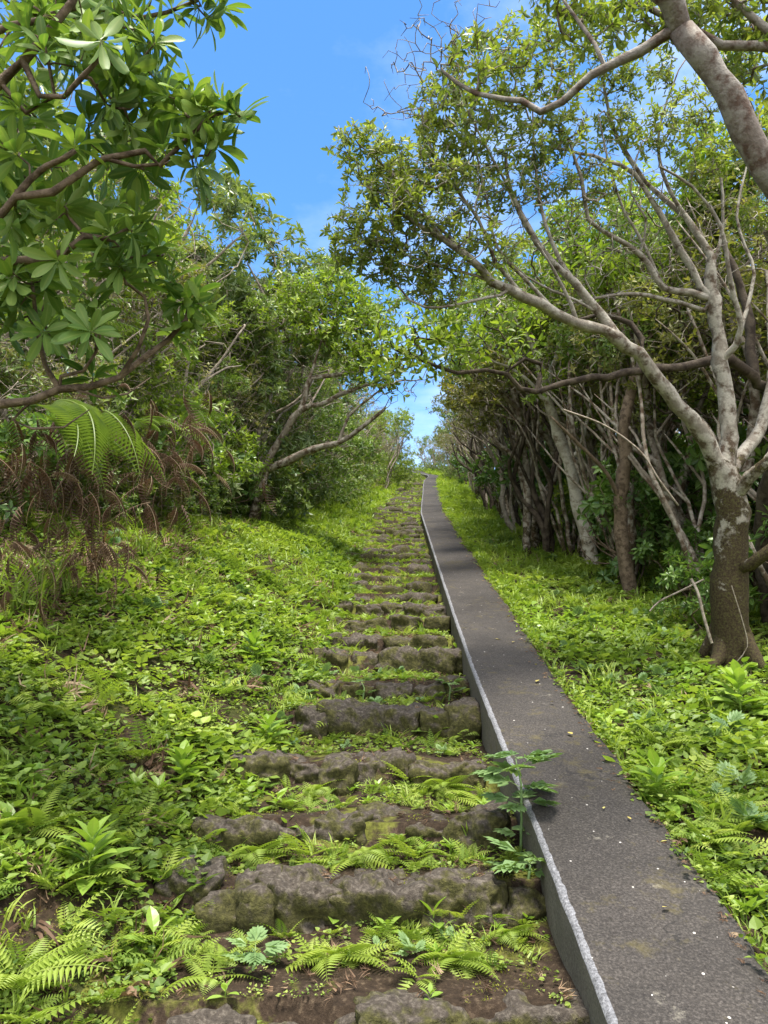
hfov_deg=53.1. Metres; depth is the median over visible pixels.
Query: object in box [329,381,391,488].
twiggy shrub
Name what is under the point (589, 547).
thin tree
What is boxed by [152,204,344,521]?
whorled shrub
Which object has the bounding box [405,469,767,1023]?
concrete ramp
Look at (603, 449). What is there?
sapling
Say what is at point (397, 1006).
stone step
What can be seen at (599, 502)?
understory shrub
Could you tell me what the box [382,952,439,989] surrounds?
fern
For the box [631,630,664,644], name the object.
fern
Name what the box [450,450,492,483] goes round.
understory shrub
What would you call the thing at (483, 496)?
thin tree
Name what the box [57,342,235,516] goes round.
twiggy shrub
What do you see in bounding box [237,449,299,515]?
understory shrub
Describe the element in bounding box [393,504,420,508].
stone step
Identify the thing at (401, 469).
lime shrub
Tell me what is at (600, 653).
ground cover
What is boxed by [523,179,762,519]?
thin tree
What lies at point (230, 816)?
moss
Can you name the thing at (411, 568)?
stone step
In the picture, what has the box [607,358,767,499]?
thin tree
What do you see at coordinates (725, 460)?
broadleaf tree
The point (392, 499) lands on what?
stone step
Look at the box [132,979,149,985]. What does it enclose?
dead leaf
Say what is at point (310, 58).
sky
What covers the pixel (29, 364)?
leafy shrub
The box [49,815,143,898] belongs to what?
broadleaf plant
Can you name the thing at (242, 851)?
fern
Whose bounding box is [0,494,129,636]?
dead fern
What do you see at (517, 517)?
thin tree
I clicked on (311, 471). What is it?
understory shrub
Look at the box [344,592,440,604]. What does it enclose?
stone step
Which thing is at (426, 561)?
stone step
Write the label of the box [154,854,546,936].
stone step
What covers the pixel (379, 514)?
stone step
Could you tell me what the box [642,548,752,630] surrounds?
understory shrub
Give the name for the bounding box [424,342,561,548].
thin tree
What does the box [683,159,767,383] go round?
thin tree
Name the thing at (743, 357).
leafy shrub
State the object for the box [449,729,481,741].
fern
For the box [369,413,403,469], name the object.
lime shrub
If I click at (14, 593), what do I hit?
grass tussock
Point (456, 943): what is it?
fern carpet
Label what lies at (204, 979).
fern
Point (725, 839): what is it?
fern
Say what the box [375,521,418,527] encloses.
stone step
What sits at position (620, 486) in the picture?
thin tree
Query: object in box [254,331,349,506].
leafy shrub
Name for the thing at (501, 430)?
sapling
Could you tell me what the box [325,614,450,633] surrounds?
stone step
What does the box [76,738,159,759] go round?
fern
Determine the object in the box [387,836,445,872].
fern
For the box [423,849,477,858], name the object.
fern
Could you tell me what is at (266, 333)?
whorled shrub
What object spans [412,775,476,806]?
fern
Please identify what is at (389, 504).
stone step
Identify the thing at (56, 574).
grass tussock
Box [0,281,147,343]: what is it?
tree fern
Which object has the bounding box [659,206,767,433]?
twiggy tree
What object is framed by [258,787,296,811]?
seedling
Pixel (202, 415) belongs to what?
tree fern
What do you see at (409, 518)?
stone step
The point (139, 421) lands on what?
tree fern
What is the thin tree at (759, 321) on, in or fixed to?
on the ground at (56, 901)
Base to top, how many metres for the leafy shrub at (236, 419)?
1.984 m
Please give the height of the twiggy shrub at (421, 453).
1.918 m
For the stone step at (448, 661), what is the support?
on the path
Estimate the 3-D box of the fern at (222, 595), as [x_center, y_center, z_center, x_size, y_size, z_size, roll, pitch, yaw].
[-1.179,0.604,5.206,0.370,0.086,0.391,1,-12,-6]
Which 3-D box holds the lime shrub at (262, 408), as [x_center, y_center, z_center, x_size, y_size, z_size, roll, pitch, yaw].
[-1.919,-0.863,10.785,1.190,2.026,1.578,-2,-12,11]
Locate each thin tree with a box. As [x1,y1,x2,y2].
[403,229,625,565]
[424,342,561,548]
[425,387,494,509]
[431,411,476,484]
[433,353,544,519]
[434,388,492,498]
[437,331,559,525]
[441,260,566,542]
[442,286,531,555]
[444,275,643,553]
[464,177,702,571]
[465,266,598,534]
[482,230,650,530]
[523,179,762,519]
[543,158,761,598]
[543,193,767,593]
[570,105,767,471]
[577,360,744,519]
[597,155,767,490]
[601,231,762,504]
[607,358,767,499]
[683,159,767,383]
[726,249,767,380]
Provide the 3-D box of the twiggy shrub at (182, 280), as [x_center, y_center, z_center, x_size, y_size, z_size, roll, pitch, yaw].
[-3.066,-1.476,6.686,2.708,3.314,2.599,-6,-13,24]
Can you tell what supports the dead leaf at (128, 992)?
on the path
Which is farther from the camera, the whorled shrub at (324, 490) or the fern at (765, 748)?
the whorled shrub at (324, 490)
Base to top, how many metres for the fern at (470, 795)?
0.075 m
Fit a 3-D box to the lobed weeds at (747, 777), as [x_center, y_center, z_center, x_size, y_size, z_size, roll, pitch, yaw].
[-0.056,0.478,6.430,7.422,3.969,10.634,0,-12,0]
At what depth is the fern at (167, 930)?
2.25 m
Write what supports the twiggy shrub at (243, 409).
on the ground at (56, 901)
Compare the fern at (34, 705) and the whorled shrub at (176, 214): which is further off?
the whorled shrub at (176, 214)
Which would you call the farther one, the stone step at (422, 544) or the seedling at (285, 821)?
the stone step at (422, 544)
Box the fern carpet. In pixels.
[0,493,767,1023]
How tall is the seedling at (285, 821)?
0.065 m
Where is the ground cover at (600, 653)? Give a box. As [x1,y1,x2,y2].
[0,467,767,1023]
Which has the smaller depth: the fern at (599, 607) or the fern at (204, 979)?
the fern at (204, 979)
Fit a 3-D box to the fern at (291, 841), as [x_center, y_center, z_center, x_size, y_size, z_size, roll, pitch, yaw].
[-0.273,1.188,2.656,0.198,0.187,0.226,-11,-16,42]
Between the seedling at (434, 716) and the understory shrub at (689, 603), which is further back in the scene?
the understory shrub at (689, 603)
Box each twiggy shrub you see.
[0,155,212,498]
[0,290,128,528]
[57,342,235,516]
[173,288,355,501]
[174,344,278,509]
[293,393,324,506]
[317,427,357,488]
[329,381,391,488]
[348,398,386,463]
[349,405,402,479]
[363,433,385,473]
[364,427,405,450]
[413,431,440,468]
[424,425,449,470]
[433,428,458,476]
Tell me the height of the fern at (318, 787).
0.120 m
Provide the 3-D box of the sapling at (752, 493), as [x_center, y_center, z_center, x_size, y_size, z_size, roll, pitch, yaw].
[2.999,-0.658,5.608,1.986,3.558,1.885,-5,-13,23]
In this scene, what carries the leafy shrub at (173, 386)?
on the ground at (56, 901)
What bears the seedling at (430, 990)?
on the stone step at (397, 1006)
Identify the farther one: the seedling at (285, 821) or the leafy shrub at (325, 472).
the leafy shrub at (325, 472)
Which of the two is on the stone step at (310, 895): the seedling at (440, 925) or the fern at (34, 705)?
the seedling at (440, 925)
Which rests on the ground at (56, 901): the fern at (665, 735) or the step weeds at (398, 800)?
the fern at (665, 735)
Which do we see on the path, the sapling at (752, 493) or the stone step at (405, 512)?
the stone step at (405, 512)
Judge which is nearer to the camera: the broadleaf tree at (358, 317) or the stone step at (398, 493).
the broadleaf tree at (358, 317)
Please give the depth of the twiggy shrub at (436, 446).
30.17 m
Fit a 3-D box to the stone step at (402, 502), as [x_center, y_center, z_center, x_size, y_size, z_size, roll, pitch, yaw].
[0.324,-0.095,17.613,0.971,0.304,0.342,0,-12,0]
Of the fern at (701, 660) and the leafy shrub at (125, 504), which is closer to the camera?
the fern at (701, 660)
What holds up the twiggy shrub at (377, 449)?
on the ground at (56, 901)
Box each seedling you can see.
[116,906,176,974]
[206,978,238,999]
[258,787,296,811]
[281,815,297,827]
[328,916,338,923]
[364,916,401,938]
[415,715,448,731]
[420,896,446,928]
[420,982,442,999]
[602,755,632,775]
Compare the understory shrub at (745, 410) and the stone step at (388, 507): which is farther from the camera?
the stone step at (388, 507)
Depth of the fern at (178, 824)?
2.76 m
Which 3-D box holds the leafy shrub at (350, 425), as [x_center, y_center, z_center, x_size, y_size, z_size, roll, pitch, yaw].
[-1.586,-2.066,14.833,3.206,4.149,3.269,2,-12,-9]
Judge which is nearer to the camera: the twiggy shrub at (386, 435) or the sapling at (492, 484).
the sapling at (492, 484)
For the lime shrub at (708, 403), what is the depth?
8.40 m
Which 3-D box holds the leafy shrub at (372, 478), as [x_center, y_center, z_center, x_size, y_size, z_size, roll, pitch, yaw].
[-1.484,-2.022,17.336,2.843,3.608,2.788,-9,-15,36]
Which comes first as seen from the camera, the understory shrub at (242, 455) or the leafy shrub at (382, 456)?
the understory shrub at (242, 455)
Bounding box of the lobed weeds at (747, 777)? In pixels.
[3,513,767,955]
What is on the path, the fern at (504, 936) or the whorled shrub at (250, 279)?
the fern at (504, 936)
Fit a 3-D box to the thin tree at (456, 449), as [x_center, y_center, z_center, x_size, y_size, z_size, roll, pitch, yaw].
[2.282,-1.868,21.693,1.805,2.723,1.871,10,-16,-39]
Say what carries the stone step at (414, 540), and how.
on the path
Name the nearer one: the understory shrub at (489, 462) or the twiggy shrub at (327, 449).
the understory shrub at (489, 462)
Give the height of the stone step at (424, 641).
0.315 m
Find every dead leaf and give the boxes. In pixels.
[119,986,136,996]
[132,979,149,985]
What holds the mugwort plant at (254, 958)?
on the path
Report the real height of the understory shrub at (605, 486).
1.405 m
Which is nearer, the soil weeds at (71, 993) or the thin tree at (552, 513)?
the soil weeds at (71, 993)
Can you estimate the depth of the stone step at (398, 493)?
20.43 m
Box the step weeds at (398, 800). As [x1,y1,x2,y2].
[58,478,550,1023]
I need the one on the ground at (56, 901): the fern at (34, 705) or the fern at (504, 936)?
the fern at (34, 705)
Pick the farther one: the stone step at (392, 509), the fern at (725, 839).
the stone step at (392, 509)
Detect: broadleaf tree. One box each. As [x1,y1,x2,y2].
[220,253,433,520]
[319,0,767,673]
[359,243,767,630]
[430,0,767,198]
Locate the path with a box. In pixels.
[50,478,575,1023]
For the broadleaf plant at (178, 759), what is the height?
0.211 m
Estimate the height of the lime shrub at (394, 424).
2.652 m
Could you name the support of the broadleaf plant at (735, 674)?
on the ground at (56, 901)
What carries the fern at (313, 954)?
on the path
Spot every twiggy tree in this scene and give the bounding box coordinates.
[430,383,497,505]
[435,404,482,492]
[439,418,472,477]
[440,313,577,532]
[440,407,483,487]
[453,389,559,515]
[455,259,637,560]
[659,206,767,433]
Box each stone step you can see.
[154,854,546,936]
[166,988,589,1023]
[191,800,512,857]
[223,747,487,795]
[294,697,481,742]
[307,675,468,704]
[310,632,447,651]
[312,645,462,675]
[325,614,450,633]
[332,600,446,617]
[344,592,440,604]
[345,573,401,583]
[348,552,430,562]
[350,562,430,575]
[350,580,432,593]
[354,543,426,548]
[356,531,419,539]
[358,545,425,554]
[361,528,423,534]
[363,538,424,544]
[366,512,420,517]
[369,519,417,523]
[372,525,422,529]
[374,507,420,511]
[374,517,414,520]
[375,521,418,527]
[378,505,407,509]
[381,511,418,515]
[385,502,420,505]
[385,558,430,566]
[386,496,418,499]
[387,498,421,501]
[388,501,416,503]
[393,489,421,492]
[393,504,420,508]
[394,494,421,498]
[396,491,422,494]
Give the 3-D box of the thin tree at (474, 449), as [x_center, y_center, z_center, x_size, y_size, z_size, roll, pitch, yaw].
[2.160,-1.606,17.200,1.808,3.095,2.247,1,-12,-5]
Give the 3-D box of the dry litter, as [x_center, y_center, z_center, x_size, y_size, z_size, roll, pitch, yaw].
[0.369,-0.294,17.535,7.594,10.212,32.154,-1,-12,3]
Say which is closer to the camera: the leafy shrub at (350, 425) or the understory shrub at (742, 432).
the understory shrub at (742, 432)
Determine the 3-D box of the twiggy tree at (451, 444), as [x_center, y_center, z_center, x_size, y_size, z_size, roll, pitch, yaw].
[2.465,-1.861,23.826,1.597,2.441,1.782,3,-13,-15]
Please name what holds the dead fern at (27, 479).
on the ground at (56, 901)
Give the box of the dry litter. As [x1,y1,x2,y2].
[0,482,767,1023]
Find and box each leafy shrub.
[0,221,137,511]
[0,249,216,521]
[0,337,152,522]
[142,371,254,520]
[169,296,293,518]
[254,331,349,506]
[255,397,309,508]
[259,278,378,510]
[272,316,386,505]
[297,350,384,489]
[299,362,366,498]
[302,415,338,503]
[340,375,388,481]
[358,410,392,474]
[378,425,415,480]
[420,434,449,471]
[435,438,478,479]
[436,427,457,476]
[736,231,766,582]
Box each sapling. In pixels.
[439,412,493,483]
[445,390,494,504]
[451,385,540,513]
[463,341,549,515]
[468,285,603,556]
[478,382,535,514]
[485,341,598,543]
[508,263,703,581]
[521,265,704,571]
[547,190,767,613]
[574,323,739,531]
[636,199,767,595]
[647,192,767,586]
[742,234,767,440]
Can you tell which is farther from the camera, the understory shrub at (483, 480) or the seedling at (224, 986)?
the understory shrub at (483, 480)
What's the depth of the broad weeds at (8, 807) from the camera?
4.10 m
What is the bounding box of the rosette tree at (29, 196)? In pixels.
[0,0,268,429]
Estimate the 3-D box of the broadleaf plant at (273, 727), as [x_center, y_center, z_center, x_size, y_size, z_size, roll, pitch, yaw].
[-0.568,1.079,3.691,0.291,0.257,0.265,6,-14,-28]
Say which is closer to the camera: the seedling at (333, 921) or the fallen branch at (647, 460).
the seedling at (333, 921)
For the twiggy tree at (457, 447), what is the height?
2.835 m
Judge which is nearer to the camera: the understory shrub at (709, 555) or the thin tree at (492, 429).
the understory shrub at (709, 555)
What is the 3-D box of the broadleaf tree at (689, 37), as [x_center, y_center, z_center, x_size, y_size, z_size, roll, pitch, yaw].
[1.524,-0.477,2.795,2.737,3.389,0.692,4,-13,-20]
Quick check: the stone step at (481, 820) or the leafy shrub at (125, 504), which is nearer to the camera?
the stone step at (481, 820)
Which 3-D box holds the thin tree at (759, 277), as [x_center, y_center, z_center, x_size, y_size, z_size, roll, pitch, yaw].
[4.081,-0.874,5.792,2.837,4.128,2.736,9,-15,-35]
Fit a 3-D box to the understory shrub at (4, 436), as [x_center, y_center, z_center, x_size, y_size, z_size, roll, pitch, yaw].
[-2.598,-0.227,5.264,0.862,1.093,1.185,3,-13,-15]
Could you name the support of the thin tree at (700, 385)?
on the ground at (56, 901)
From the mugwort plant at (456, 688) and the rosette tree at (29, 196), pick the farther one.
the mugwort plant at (456, 688)
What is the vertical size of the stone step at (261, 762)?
0.320 m
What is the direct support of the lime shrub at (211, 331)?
on the ground at (56, 901)
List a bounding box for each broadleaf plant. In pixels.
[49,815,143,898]
[158,739,210,791]
[236,627,280,664]
[249,709,293,752]
[627,749,700,817]
[707,659,767,714]
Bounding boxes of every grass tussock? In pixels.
[0,550,100,614]
[2,525,128,594]
[103,515,177,556]
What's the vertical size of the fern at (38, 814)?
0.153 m
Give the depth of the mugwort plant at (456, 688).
4.41 m
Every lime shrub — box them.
[0,69,84,418]
[0,225,171,520]
[6,149,265,519]
[80,223,292,505]
[88,171,233,395]
[89,259,242,503]
[214,326,308,505]
[229,383,288,507]
[290,344,336,460]
[291,325,370,452]
[330,386,370,479]
[354,410,420,490]
[355,406,404,478]
[361,406,424,486]
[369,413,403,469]
[413,434,442,467]
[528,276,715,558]
[641,194,767,532]
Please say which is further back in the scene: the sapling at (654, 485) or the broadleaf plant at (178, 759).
the sapling at (654, 485)
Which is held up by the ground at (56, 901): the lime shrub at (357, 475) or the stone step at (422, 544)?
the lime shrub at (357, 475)
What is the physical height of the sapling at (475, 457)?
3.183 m
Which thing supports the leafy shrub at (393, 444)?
on the ground at (56, 901)
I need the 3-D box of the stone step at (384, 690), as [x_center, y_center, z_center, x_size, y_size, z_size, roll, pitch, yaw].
[0.044,1.130,4.566,1.055,0.321,0.442,0,-12,0]
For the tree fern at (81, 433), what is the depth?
3.77 m
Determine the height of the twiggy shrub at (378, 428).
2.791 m
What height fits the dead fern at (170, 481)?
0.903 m
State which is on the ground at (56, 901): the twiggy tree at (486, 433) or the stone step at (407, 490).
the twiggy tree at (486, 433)
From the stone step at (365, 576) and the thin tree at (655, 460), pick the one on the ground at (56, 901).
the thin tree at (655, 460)
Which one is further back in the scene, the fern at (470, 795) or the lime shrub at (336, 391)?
the lime shrub at (336, 391)
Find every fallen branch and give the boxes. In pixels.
[563,409,678,505]
[649,578,703,611]
[690,578,712,643]
[731,586,747,661]
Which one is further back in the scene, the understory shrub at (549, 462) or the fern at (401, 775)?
the understory shrub at (549, 462)
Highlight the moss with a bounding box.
[0,494,546,1023]
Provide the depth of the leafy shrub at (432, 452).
31.52 m
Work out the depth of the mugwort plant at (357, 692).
4.37 m
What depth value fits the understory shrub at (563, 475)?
9.65 m
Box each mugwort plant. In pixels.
[223,926,289,970]
[351,678,375,702]
[434,678,465,700]
[470,749,562,860]
[484,836,546,878]
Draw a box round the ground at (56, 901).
[0,471,767,1023]
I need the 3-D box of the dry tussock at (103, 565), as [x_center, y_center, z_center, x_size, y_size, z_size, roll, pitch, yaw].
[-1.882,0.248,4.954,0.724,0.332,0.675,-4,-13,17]
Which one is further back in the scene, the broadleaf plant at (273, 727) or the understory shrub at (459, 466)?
the understory shrub at (459, 466)
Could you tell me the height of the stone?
0.167 m
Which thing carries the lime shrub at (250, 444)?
on the ground at (56, 901)
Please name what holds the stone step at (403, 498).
on the path
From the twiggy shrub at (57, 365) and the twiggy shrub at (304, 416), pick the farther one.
the twiggy shrub at (304, 416)
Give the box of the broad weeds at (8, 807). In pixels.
[0,491,767,951]
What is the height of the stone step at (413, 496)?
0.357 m
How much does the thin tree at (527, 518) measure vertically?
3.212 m
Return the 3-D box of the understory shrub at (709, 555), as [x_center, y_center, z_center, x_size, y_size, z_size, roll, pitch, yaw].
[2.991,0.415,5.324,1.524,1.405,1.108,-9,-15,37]
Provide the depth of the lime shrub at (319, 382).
13.79 m
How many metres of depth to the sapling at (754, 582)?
7.00 m
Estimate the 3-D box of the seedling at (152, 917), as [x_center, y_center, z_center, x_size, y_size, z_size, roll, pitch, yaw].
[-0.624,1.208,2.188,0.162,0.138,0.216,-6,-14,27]
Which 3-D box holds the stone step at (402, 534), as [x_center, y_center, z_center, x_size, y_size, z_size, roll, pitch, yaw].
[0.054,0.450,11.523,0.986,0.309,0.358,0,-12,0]
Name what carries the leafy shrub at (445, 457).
on the ground at (56, 901)
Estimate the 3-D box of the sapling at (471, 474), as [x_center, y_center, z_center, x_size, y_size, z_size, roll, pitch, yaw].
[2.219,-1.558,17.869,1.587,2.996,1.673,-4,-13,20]
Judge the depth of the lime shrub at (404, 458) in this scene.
23.38 m
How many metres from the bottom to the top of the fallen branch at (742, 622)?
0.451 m
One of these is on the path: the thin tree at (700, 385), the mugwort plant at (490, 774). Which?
the mugwort plant at (490, 774)
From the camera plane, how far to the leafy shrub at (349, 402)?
15.20 m
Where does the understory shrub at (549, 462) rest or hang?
on the ground at (56, 901)
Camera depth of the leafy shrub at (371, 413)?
24.00 m
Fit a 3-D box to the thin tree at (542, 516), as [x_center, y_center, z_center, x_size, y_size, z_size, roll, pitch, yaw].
[2.087,-1.227,9.557,2.693,3.919,2.598,11,-16,-41]
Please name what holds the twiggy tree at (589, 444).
on the ground at (56, 901)
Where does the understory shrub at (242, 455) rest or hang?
on the ground at (56, 901)
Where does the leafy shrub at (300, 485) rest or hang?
on the ground at (56, 901)
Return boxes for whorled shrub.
[0,0,223,457]
[7,139,261,519]
[72,160,311,390]
[150,180,231,290]
[151,252,301,506]
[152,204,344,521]
[183,214,352,510]
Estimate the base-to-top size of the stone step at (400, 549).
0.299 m
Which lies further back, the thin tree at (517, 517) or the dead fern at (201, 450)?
the thin tree at (517, 517)
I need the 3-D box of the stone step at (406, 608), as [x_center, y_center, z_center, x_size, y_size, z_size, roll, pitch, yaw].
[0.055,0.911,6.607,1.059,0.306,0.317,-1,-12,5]
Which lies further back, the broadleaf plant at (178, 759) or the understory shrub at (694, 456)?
the understory shrub at (694, 456)
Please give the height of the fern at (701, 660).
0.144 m
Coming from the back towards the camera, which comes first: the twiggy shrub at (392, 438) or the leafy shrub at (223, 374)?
the twiggy shrub at (392, 438)
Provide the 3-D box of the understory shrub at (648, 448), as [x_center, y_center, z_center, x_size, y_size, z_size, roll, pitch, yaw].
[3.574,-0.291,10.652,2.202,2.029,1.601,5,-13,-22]
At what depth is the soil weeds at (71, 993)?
1.91 m
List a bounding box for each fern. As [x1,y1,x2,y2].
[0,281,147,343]
[0,414,151,550]
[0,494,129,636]
[0,693,83,714]
[0,782,97,843]
[0,935,108,994]
[6,485,170,609]
[28,397,212,550]
[35,421,206,571]
[37,399,165,491]
[74,383,222,489]
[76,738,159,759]
[102,435,275,534]
[120,918,189,940]
[133,416,184,431]
[151,812,192,831]
[159,943,259,999]
[176,401,233,443]
[181,593,235,604]
[226,839,302,868]
[227,552,273,575]
[275,832,346,864]
[284,943,393,981]
[291,779,343,802]
[330,838,404,877]
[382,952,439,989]
[384,761,431,797]
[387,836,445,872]
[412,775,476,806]
[412,951,498,981]
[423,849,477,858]
[447,790,510,816]
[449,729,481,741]
[470,924,548,953]
[583,601,626,614]
[623,720,698,747]
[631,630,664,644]
[660,809,757,844]
[665,648,715,668]
[717,728,767,756]
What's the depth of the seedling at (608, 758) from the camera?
3.09 m
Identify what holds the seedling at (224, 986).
on the path
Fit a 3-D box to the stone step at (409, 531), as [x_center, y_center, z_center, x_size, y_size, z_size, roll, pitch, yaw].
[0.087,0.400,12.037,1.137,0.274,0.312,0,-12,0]
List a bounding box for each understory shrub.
[0,394,68,525]
[74,417,170,520]
[150,438,230,514]
[188,436,259,516]
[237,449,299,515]
[285,455,315,502]
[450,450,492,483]
[455,445,493,474]
[468,425,566,521]
[472,440,500,498]
[472,454,545,512]
[486,426,584,534]
[522,460,643,550]
[574,455,692,586]
[576,452,664,560]
[582,436,665,533]
[583,414,749,560]
[628,513,753,600]
[635,414,767,575]
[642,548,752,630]
[676,430,767,556]
[699,499,767,611]
[711,379,752,509]
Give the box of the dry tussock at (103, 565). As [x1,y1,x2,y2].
[33,519,149,574]
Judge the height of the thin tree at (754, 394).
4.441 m
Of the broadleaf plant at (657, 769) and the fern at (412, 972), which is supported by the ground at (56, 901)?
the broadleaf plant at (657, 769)
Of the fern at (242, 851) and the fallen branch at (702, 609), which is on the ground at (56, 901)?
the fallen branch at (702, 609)
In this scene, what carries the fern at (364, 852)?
on the path
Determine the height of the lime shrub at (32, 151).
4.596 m
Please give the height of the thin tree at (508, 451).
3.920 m
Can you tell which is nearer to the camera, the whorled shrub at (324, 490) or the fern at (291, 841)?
the fern at (291, 841)
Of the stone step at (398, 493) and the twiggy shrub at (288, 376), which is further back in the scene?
the stone step at (398, 493)
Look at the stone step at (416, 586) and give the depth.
7.47 m
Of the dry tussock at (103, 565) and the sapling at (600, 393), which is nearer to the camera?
the dry tussock at (103, 565)
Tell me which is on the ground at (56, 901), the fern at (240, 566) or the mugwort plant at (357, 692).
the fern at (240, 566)
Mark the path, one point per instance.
(312, 1006)
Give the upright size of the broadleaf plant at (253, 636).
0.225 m
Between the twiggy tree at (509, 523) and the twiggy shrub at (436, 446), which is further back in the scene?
the twiggy shrub at (436, 446)
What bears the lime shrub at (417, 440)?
on the ground at (56, 901)
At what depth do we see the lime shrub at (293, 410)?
11.52 m
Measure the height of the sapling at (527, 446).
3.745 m
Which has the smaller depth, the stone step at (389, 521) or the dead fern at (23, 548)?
the dead fern at (23, 548)
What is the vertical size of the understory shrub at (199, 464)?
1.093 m
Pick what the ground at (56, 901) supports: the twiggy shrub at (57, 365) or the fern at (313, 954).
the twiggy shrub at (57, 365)
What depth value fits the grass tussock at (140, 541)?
5.71 m
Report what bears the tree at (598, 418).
on the ground at (56, 901)
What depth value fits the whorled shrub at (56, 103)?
8.57 m
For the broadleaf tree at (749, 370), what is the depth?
4.70 m
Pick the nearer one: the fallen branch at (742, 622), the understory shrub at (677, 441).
the fallen branch at (742, 622)
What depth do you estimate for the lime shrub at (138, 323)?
6.69 m
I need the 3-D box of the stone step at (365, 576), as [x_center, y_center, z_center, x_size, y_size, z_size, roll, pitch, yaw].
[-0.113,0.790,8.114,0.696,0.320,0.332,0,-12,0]
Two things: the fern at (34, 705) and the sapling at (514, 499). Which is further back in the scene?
the sapling at (514, 499)
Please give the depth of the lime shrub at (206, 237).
10.74 m
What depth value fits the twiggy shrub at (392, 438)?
29.40 m
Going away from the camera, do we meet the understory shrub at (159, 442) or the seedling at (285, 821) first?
the seedling at (285, 821)
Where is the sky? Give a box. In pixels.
[0,0,767,468]
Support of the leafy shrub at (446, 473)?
on the ground at (56, 901)
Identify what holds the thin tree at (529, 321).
on the ground at (56, 901)
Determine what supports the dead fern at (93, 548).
on the ground at (56, 901)
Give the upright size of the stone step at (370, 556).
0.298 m
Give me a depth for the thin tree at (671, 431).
9.67 m
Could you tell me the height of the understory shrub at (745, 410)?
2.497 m
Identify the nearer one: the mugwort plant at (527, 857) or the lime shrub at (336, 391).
the mugwort plant at (527, 857)
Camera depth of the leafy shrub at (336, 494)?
12.94 m
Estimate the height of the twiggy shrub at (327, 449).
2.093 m
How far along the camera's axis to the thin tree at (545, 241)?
10.34 m
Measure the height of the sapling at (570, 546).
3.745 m
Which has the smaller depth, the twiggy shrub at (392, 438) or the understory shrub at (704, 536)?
the understory shrub at (704, 536)
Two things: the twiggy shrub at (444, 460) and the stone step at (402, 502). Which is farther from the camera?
the twiggy shrub at (444, 460)
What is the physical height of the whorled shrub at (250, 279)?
5.958 m
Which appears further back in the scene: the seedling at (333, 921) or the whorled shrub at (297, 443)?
the whorled shrub at (297, 443)
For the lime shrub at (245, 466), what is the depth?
7.09 m
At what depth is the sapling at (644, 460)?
8.61 m
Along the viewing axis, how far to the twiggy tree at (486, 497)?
16.38 m
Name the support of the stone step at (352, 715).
on the path
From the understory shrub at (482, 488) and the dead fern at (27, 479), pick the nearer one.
the dead fern at (27, 479)
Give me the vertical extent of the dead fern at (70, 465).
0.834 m
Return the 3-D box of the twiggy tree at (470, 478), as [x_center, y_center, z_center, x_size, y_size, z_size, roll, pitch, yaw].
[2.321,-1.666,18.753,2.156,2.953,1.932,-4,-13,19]
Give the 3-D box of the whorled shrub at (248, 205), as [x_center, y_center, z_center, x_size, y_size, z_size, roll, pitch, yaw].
[-2.893,-2.055,8.620,2.931,4.500,2.961,1,-12,-5]
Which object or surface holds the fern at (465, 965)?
on the path
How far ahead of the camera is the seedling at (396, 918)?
2.35 m
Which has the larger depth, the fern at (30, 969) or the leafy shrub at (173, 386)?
the leafy shrub at (173, 386)
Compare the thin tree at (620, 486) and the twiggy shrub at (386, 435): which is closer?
the thin tree at (620, 486)
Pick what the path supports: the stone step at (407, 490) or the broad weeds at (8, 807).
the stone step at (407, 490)
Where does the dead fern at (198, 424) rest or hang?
on the ground at (56, 901)
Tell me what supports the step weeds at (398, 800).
on the path
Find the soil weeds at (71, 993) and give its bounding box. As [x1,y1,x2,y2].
[17,992,100,1023]
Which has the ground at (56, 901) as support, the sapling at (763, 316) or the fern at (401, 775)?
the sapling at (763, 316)
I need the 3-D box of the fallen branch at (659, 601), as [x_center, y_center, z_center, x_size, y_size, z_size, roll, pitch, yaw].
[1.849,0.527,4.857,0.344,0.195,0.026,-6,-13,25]

